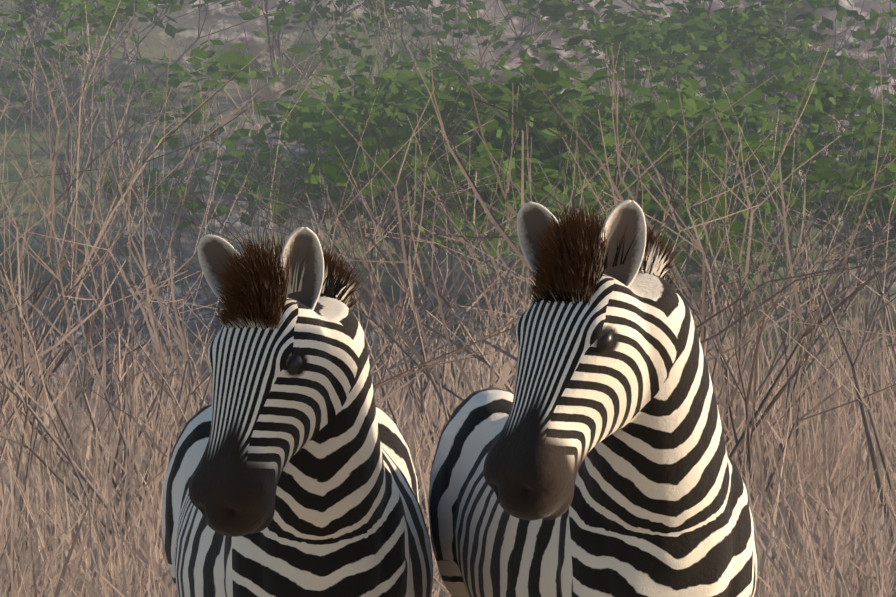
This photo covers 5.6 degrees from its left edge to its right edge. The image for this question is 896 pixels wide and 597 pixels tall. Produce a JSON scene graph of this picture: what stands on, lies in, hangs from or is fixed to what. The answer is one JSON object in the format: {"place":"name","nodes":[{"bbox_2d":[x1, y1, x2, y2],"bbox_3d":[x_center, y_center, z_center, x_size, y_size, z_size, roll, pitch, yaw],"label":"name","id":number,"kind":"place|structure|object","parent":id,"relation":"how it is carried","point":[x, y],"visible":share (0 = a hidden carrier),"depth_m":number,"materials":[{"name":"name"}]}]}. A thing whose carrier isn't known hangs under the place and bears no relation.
{"place":"outdoors","nodes":[
{"label":"outdoors","id":0,"kind":"place"},
{"bbox_2d":[0,0,895,596],"bbox_3d":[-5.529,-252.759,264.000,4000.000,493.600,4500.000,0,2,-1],"label":"ground","id":1,"kind":"structure","parent":0,"point":[158,34],"depth_m":59.67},
{"bbox_2d":[162,227,432,596],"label":"zebra","id":2,"kind":"object","parent":1,"relation":"on","point":[290,471],"visible":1,"depth_m":21.06,"materials":[{"name":"multicoloured"}]},
{"bbox_2d":[0,0,895,391],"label":"bushes","id":3,"kind":"object","parent":1,"relation":"on","point":[710,44],"visible":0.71,"depth_m":54.44,"materials":[{"name":"green plant"}]},
{"bbox_2d":[0,0,895,589],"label":"bare branches","id":4,"kind":"object","parent":1,"relation":"on","point":[420,350],"visible":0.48,"depth_m":41.62,"materials":[{"name":"brown plant"}]},
{"bbox_2d":[0,263,895,596],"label":"dry grass field","id":5,"kind":"structure","parent":1,"relation":"on","point":[834,503],"depth_m":37.71,"materials":[{"name":"beige plant"}]},
{"bbox_2d":[428,200,757,596],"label":"zebra","id":6,"kind":"object","parent":1,"relation":"on","point":[590,457],"visible":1,"depth_m":20.69,"materials":[{"name":"multicoloured"}]}
]}

